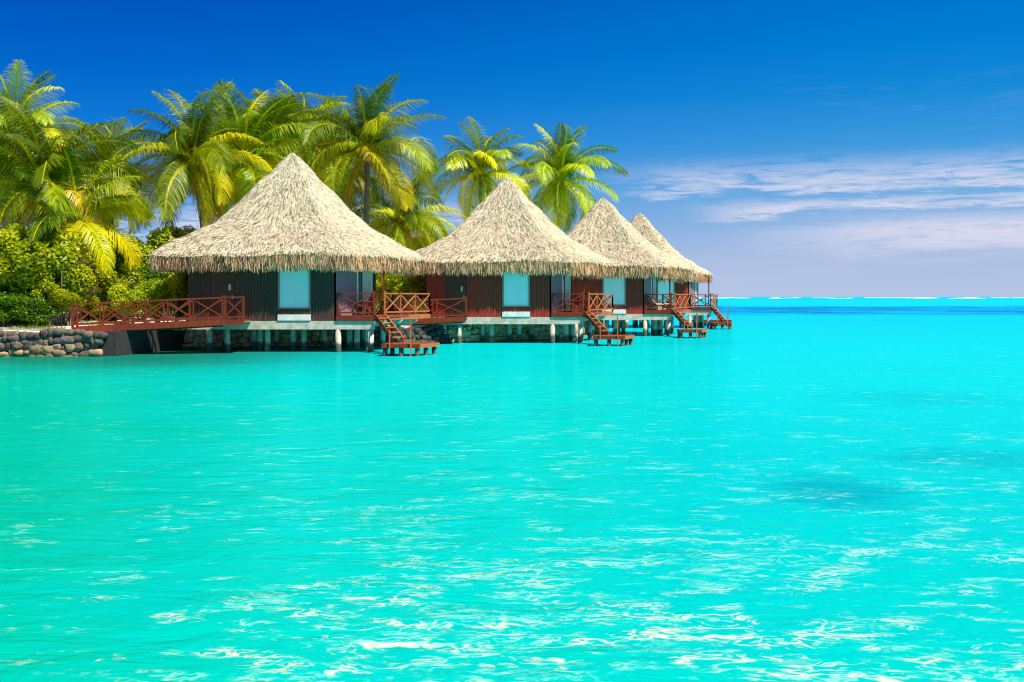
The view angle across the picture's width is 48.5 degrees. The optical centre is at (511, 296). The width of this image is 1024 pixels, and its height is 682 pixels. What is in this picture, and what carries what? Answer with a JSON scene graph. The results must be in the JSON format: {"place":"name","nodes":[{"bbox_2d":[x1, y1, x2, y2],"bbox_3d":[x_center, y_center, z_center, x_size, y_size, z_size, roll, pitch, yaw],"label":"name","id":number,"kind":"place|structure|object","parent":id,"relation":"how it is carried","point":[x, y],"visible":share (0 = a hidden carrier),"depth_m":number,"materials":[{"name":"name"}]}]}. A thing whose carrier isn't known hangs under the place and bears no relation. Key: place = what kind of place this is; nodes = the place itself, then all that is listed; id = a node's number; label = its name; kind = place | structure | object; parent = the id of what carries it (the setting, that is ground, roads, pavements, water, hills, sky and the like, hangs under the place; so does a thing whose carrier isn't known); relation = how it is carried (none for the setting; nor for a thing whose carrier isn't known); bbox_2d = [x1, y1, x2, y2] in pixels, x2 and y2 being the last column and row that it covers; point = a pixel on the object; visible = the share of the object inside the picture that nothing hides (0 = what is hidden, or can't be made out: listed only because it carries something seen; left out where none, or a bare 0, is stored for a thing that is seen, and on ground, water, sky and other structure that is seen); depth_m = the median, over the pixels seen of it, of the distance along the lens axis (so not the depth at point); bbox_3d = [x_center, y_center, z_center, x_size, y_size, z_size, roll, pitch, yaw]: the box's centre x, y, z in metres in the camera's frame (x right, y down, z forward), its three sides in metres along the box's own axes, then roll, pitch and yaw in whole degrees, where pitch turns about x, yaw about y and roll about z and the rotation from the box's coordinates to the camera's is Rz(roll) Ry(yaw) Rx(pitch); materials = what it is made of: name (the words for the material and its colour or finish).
{"place":"outdoors","nodes":[
{"label":"outdoors","id":0,"kind":"place"},
{"bbox_2d":[1,309,541,355],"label":"ground","id":1,"kind":"structure","parent":0,"point":[118,319],"depth_m":54.41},
{"bbox_2d":[0,289,30,326],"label":"garden shrub","id":2,"kind":"object","parent":1,"relation":"on","point":[6,299],"visible":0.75,"depth_m":49.82,"materials":[{"name":"green plant"}]},
{"bbox_2d":[0,287,46,323],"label":"garden shrub","id":3,"kind":"object","parent":1,"relation":"on","point":[12,320],"visible":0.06,"depth_m":51.01,"materials":[{"name":"green plant"}]},
{"bbox_2d":[0,140,53,228],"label":"coconut palm","id":4,"kind":"object","parent":1,"relation":"on","point":[10,216],"visible":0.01,"depth_m":60.41,"materials":[{"name":"green plant"}]},
{"bbox_2d":[0,325,65,330],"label":"path","id":5,"kind":"structure","parent":1,"relation":"on","point":[2,327],"depth_m":49.14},
{"bbox_2d":[5,291,62,326],"bbox_3d":[-21.136,0.685,50.356,2.418,1.840,1.403,0,0,-22],"label":"garden shrub","id":6,"kind":"object","parent":1,"relation":"on","point":[38,309],"visible":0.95,"depth_m":50.03,"materials":[{"name":"green plant"}]},
{"bbox_2d":[0,222,90,323],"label":"shrub","id":7,"kind":"object","parent":1,"relation":"on","point":[20,261],"visible":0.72,"depth_m":50.59,"materials":[{"name":"green plant"}]},
{"bbox_2d":[30,281,68,325],"bbox_3d":[-20.474,0.443,50.450,1.840,2.310,1.079,0,0,15],"label":"sapling","id":8,"kind":"object","parent":1,"relation":"on","point":[51,290],"visible":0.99,"depth_m":50.25,"materials":[{"name":"green plant"}]},
{"bbox_2d":[0,59,107,222],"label":"coconut palm","id":9,"kind":"object","parent":1,"relation":"on","point":[27,98],"visible":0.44,"depth_m":56.43,"materials":[{"name":"green plant"}]},
{"bbox_2d":[0,327,107,356],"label":"seawall","id":10,"kind":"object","parent":1,"relation":"on","point":[17,342],"visible":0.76,"depth_m":46.24,"materials":[{"name":"stone"}]},
{"bbox_2d":[30,244,97,324],"bbox_3d":[-20.107,-0.398,51.133,3.172,3.994,1.859,0,0,9],"label":"garden shrub","id":11,"kind":"object","parent":1,"relation":"on","point":[66,256],"visible":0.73,"depth_m":50.74,"materials":[{"name":"green plant"}]},
{"bbox_2d":[54,287,89,325],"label":"garden shrub","id":12,"kind":"object","parent":1,"relation":"on","point":[73,297],"visible":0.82,"depth_m":50.60,"materials":[{"name":"green plant"}]},
{"bbox_2d":[0,95,144,285],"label":"coconut palm","id":13,"kind":"object","parent":1,"relation":"on","point":[42,158],"visible":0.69,"depth_m":54.07,"materials":[{"name":"green plant"}]},
{"bbox_2d":[54,252,98,323],"bbox_3d":[-19.850,-0.212,51.436,2.824,3.622,1.638,0,0,11],"label":"garden shrub","id":14,"kind":"object","parent":1,"relation":"on","point":[91,265],"visible":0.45,"depth_m":50.99,"materials":[{"name":"green plant"}]},
{"bbox_2d":[0,148,158,296],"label":"coconut palm","id":15,"kind":"object","parent":1,"relation":"on","point":[104,204],"visible":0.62,"depth_m":53.60,"materials":[{"name":"green plant"}]},
{"bbox_2d":[3,316,196,330],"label":"grass","id":16,"kind":"structure","parent":1,"relation":"on","point":[28,326],"depth_m":50.10,"materials":[{"name":"green plant"}]},
{"bbox_2d":[81,285,120,320],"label":"garden shrub","id":17,"kind":"object","parent":1,"relation":"on","point":[90,307],"visible":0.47,"depth_m":53.26,"materials":[{"name":"green plant"}]},
{"bbox_2d":[90,246,124,300],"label":"garden shrub","id":18,"kind":"object","parent":1,"relation":"on","point":[119,262],"visible":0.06,"depth_m":56.08,"materials":[{"name":"green plant"}]},
{"bbox_2d":[58,115,173,235],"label":"coconut palm","id":19,"kind":"object","parent":1,"relation":"on","point":[117,133],"visible":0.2,"depth_m":65.52,"materials":[{"name":"green plant"}]},
{"bbox_2d":[93,253,144,320],"bbox_3d":[-18.970,-0.262,54.409,2.648,3.723,1.799,0,0,-39],"label":"garden shrub","id":20,"kind":"object","parent":1,"relation":"on","point":[106,281],"visible":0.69,"depth_m":54.08,"materials":[{"name":"green plant"}]},
{"bbox_2d":[94,234,148,317],"bbox_3d":[-19.643,-0.781,56.960,3.177,4.757,1.840,0,0,-17],"label":"garden shrub","id":21,"kind":"object","parent":1,"relation":"on","point":[137,240],"visible":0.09,"depth_m":56.71,"materials":[{"name":"green plant"}]},
{"bbox_2d":[107,282,147,323],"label":"garden shrub","id":22,"kind":"object","parent":1,"relation":"on","point":[118,289],"visible":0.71,"depth_m":52.55,"materials":[{"name":"green plant"}]},
{"bbox_2d":[116,263,165,319],"bbox_3d":[-18.266,-0.024,55.926,3.263,3.251,1.893,0,0,11],"label":"garden shrub","id":23,"kind":"object","parent":1,"relation":"on","point":[161,275],"visible":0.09,"depth_m":55.70,"materials":[{"name":"green plant"}]},
{"bbox_2d":[98,329,185,355],"bbox_3d":[-15.932,2.130,49.933,0.718,1.420,7.125,0,0,11],"label":"abutment","id":24,"kind":"object","parent":1,"relation":"on","point":[122,342],"visible":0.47,"depth_m":48.74,"materials":[{"name":"concrete"}]},
{"bbox_2d":[71,296,250,330],"bbox_3d":[-14.854,0.762,48.556,7.277,1.615,1.672,0,0,-13],"label":"footbridge","id":25,"kind":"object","parent":24,"relation":"on","point":[174,324],"visible":0.98,"depth_m":48.09,"materials":[{"name":"brown wood"}]},
{"bbox_2d":[134,277,180,321],"bbox_3d":[-16.655,0.331,53.199,2.409,2.540,1.395,0,0,15],"label":"garden shrub","id":26,"kind":"object","parent":1,"relation":"on","point":[153,289],"visible":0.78,"depth_m":52.95,"materials":[{"name":"green plant"}]},
{"bbox_2d":[137,227,183,311],"bbox_3d":[-17.862,-0.982,58.031,3.382,5.158,1.982,0,0,-22],"label":"garden shrub","id":27,"kind":"object","parent":1,"relation":"on","point":[162,235],"visible":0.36,"depth_m":57.44,"materials":[{"name":"green plant"}]},
{"bbox_2d":[140,270,187,315],"bbox_3d":[-19.179,-0.793,63.890,4.936,4.792,2.864,0,0,4],"label":"background tree","id":28,"kind":"object","parent":1,"relation":"on","point":[170,309],"depth_m":63.76,"materials":[{"name":"green plant"}]},
{"bbox_2d":[145,224,196,320],"bbox_3d":[-17.705,-1.127,59.965,3.135,5.444,1.815,0,0,-12],"label":"background tree","id":29,"kind":"object","parent":1,"relation":"on","point":[180,233],"visible":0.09,"depth_m":59.79,"materials":[{"name":"green plant"}]},
{"bbox_2d":[160,270,185,331],"bbox_3d":[-15.252,0.166,51.641,2.007,2.852,1.965,0,0,0],"label":"pandanus","id":30,"kind":"object","parent":1,"relation":"on","point":[176,283],"visible":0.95,"depth_m":51.54,"materials":[{"name":"green plant"}]},
{"bbox_2d":[173,272,187,320],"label":"garden shrub","id":31,"kind":"object","parent":1,"relation":"on","point":[184,290],"visible":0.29,"depth_m":54.37,"materials":[{"name":"green plant"}]},
{"bbox_2d":[105,78,272,234],"bbox_3d":[-16.874,-5.068,59.631,8.412,13.216,8.214,0,0,0],"label":"coconut palm","id":32,"kind":"object","parent":1,"relation":"on","point":[190,148],"visible":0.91,"depth_m":59.27,"materials":[{"name":"green plant"}]},
{"bbox_2d":[159,79,326,220],"bbox_3d":[-14.917,-5.136,63.025,9.579,13.352,7.970,0,0,0],"label":"coconut palm","id":33,"kind":"object","parent":1,"relation":"on","point":[267,146],"visible":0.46,"depth_m":62.42,"materials":[{"name":"green plant"}]},
{"bbox_2d":[200,85,329,202],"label":"coconut palm","id":34,"kind":"object","parent":1,"relation":"on","point":[257,91],"visible":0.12,"depth_m":66.98,"materials":[{"name":"green plant"}]},
{"bbox_2d":[241,80,350,191],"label":"coconut palm","id":35,"kind":"object","parent":1,"relation":"on","point":[322,107],"visible":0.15,"depth_m":69.30,"materials":[{"name":"green plant"}]},
{"bbox_2d":[305,96,397,218],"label":"coconut palm","id":36,"kind":"object","parent":1,"relation":"on","point":[362,187],"visible":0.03,"depth_m":71.14,"materials":[{"name":"green plant"}]},
{"bbox_2d":[284,73,445,224],"bbox_3d":[-8.021,-5.581,64.184,8.548,14.242,8.588,0,0,12],"label":"coconut palm","id":37,"kind":"object","parent":1,"relation":"on","point":[367,145],"visible":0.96,"depth_m":63.39,"materials":[{"name":"green plant"}]},
{"bbox_2d":[376,274,391,313],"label":"garden shrub","id":38,"kind":"object","parent":1,"relation":"on","point":[379,286],"visible":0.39,"depth_m":65.60,"materials":[{"name":"green plant"}]},
{"bbox_2d":[182,321,604,348],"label":"rubble embankment","id":39,"kind":"structure","parent":1,"relation":"on","point":[540,333],"depth_m":56.53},
{"bbox_2d":[376,288,426,313],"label":"background tree","id":40,"kind":"object","parent":1,"relation":"on","point":[421,308],"visible":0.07,"depth_m":77.41,"materials":[{"name":"green plant"}]},
{"bbox_2d":[339,158,466,313],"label":"coconut palm","id":41,"kind":"object","parent":1,"relation":"on","point":[402,226],"visible":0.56,"depth_m":70.08,"materials":[{"name":"green plant"}]},
{"bbox_2d":[382,272,426,313],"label":"garden shrub","id":42,"kind":"object","parent":1,"relation":"on","point":[397,283],"visible":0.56,"depth_m":64.64,"materials":[{"name":"green plant"}]},
{"bbox_2d":[409,275,426,302],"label":"garden shrub","id":43,"kind":"object","parent":1,"relation":"on","point":[422,290],"visible":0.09,"depth_m":66.60,"materials":[{"name":"green plant"}]},
{"bbox_2d":[409,226,447,250],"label":"background tree","id":44,"kind":"object","parent":1,"relation":"on","point":[421,246],"visible":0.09,"depth_m":73.31,"materials":[{"name":"green plant"}]},
{"bbox_2d":[401,297,466,324],"bbox_3d":[-4.108,0.752,58.495,3.468,1.515,1.510,0,0,-7],"label":"footbridge","id":45,"kind":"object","parent":1,"relation":"on","point":[444,319],"visible":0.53,"depth_m":57.88,"materials":[{"name":"brown wood"}]},
{"bbox_2d":[428,116,534,220],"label":"coconut palm","id":46,"kind":"object","parent":1,"relation":"on","point":[479,163],"visible":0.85,"depth_m":79.14,"materials":[{"name":"green plant"}]},
{"bbox_2d":[504,122,627,233],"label":"coconut palm","id":47,"kind":"object","parent":1,"relation":"on","point":[561,165],"visible":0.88,"depth_m":79.23,"materials":[{"name":"green plant"}]},
{"bbox_2d":[0,297,1023,681],"bbox_3d":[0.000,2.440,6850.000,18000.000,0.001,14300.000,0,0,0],"label":"lagoon water","id":48,"kind":"structure","parent":0,"point":[800,489],"depth_m":13.23,"materials":[{"name":"teal liquid"}]},
{"bbox_2d":[147,152,439,355],"bbox_3d":[-9.500,-1.780,52.427,12.846,10.040,12.054,0,0,0],"label":"bungalow","id":49,"kind":"object","parent":48,"relation":"in","point":[292,242],"visible":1,"depth_m":50.04,"materials":[{"name":"plant"}]},
{"bbox_2d":[209,271,234,319],"bbox_3d":[-12.735,-0.046,50.055,1.150,2.127,0.090,0,0,0],"label":"door","id":50,"kind":"structure","parent":49,"relation":"in","point":[218,282],"depth_m":50.05,"materials":[{"name":"wood"}]},
{"bbox_2d":[278,268,310,320],"bbox_3d":[-9.565,-0.130,50.020,1.450,2.360,0.160,0,0,0],"label":"window","id":51,"kind":"structure","parent":49,"relation":"in","point":[294,288],"depth_m":50.03,"materials":[{"name":"blue glass"}]},
{"bbox_2d":[355,292,377,314],"bbox_3d":[-6.529,0.305,51.242,0.812,1.064,0.760,0,0,-40],"label":"deck chair","id":52,"kind":"object","parent":49,"relation":"on","point":[368,304],"visible":0.68,"depth_m":51.27,"materials":[{"name":"brown wood"}]},
{"bbox_2d":[357,270,375,313],"bbox_3d":[-6.786,-0.285,52.757,0.094,2.250,1.952,0,0,20],"label":"glass door","id":53,"kind":"structure","parent":49,"relation":"in","point":[366,283],"depth_m":52.61,"materials":[{"name":"teal"}]},
{"bbox_2d":[371,300,386,314],"bbox_3d":[-6.082,0.487,51.857,0.640,0.700,0.705,0,0,-20],"label":"side table","id":54,"kind":"object","parent":49,"relation":"on","point":[382,306],"visible":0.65,"depth_m":52.01,"materials":[{"name":"brown wood"}]},
{"bbox_2d":[386,292,401,314],"bbox_3d":[-5.515,0.305,52.538,0.812,1.064,0.760,0,0,10],"label":"deck chair","id":55,"kind":"object","parent":49,"relation":"on","point":[397,303],"visible":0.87,"depth_m":52.40,"materials":[{"name":"brown wood"}]},
{"bbox_2d":[404,177,634,345],"bbox_3d":[0.169,-1.697,61.921,12.169,9.874,12.042,0,0,0],"label":"bungalow","id":56,"kind":"object","parent":48,"relation":"in","point":[508,252],"visible":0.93,"depth_m":59.53,"materials":[{"name":"beige plant"}]},
{"bbox_2d":[445,275,465,315],"bbox_3d":[-2.955,-0.046,59.555,1.150,2.127,0.090,0,0,0],"label":"door","id":57,"kind":"structure","parent":56,"relation":"in","point":[453,284],"depth_m":59.55,"materials":[{"name":"wood"}]},
{"bbox_2d":[502,272,529,316],"bbox_3d":[0.215,-0.130,59.520,1.450,2.360,0.160,0,0,0],"label":"window","id":58,"kind":"structure","parent":56,"relation":"in","point":[515,288],"depth_m":59.52,"materials":[{"name":"glass"}]},
{"bbox_2d":[562,274,572,311],"bbox_3d":[2.994,-0.285,62.257,0.094,2.250,1.952,0,0,20],"label":"glass door","id":59,"kind":"structure","parent":56,"relation":"in","point":[567,281],"depth_m":62.34,"materials":[{"name":"teal"}]},
{"bbox_2d":[562,292,580,311],"bbox_3d":[3.251,0.305,60.842,0.812,1.064,0.760,0,0,-40],"label":"deck chair","id":60,"kind":"object","parent":56,"relation":"on","point":[577,302],"visible":0.81,"depth_m":60.85,"materials":[{"name":"brown wood"}]},
{"bbox_2d":[573,299,587,311],"bbox_3d":[3.647,0.487,61.407,0.640,0.700,0.705,0,0,-20],"label":"side table","id":61,"kind":"object","parent":56,"relation":"on","point":[581,305],"visible":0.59,"depth_m":61.21,"materials":[{"name":"brown wood"}]},
{"bbox_2d":[587,292,596,311],"bbox_3d":[4.212,0.305,62.177,0.812,1.064,0.760,0,0,20],"label":"deck chair","id":62,"kind":"object","parent":56,"relation":"on","point":[594,296],"visible":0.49,"depth_m":61.97,"materials":[{"name":"brown wood"}]},
{"bbox_2d":[567,197,707,337],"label":"bungalow","id":63,"kind":"object","parent":48,"relation":"in","point":[605,228],"visible":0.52,"depth_m":70.39,"materials":[{"name":"beige plant"}]},
{"bbox_2d":[602,276,625,313],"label":"window","id":64,"kind":"structure","parent":63,"relation":"in","point":[616,286],"depth_m":70.03,"materials":[{"name":"glass"}]},
{"bbox_2d":[651,276,657,309],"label":"glass door","id":65,"kind":"structure","parent":63,"relation":"in","point":[654,282],"depth_m":72.88,"materials":[{"name":"teal"}]},
{"bbox_2d":[647,297,673,309],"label":"sun lounger","id":66,"kind":"object","parent":63,"relation":"on","point":[650,300],"visible":0.67,"depth_m":70.98,"materials":[{"name":"white fabric"}]},
{"bbox_2d":[666,293,678,309],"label":"deck chair","id":67,"kind":"object","parent":63,"relation":"on","point":[676,302],"visible":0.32,"depth_m":72.77,"materials":[{"name":"brown wood"}]},
{"bbox_2d":[612,213,732,328],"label":"bungalow","id":68,"kind":"object","parent":48,"relation":"in","point":[642,224],"visible":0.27,"depth_m":89.12,"materials":[{"name":"beige plant"}]},
{"bbox_2d":[658,280,674,309],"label":"window","id":69,"kind":"structure","parent":68,"relation":"in","point":[663,288],"depth_m":88.04,"materials":[{"name":"glass"}]},
{"bbox_2d":[694,281,697,306],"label":"glass door","id":70,"kind":"structure","parent":68,"relation":"in","point":[695,284],"depth_m":90.61,"materials":[{"name":"grey"}]},
{"bbox_2d":[678,320,731,325],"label":"swimming platform","id":71,"kind":"structure","parent":48,"relation":"in","point":[705,322],"depth_m":93.95,"materials":[{"name":"wood"}]},
{"bbox_2d":[0,0,1023,296],"label":"sky","id":72,"kind":"structure","parent":0,"point":[782,148],"materials":[{"name":"blue"}]},
{"bbox_2d":[698,297,1023,297],"bbox_3d":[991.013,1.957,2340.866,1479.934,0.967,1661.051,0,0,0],"label":"surf","id":73,"kind":"structure","parent":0,"point":[884,297],"depth_m":2866.43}
]}

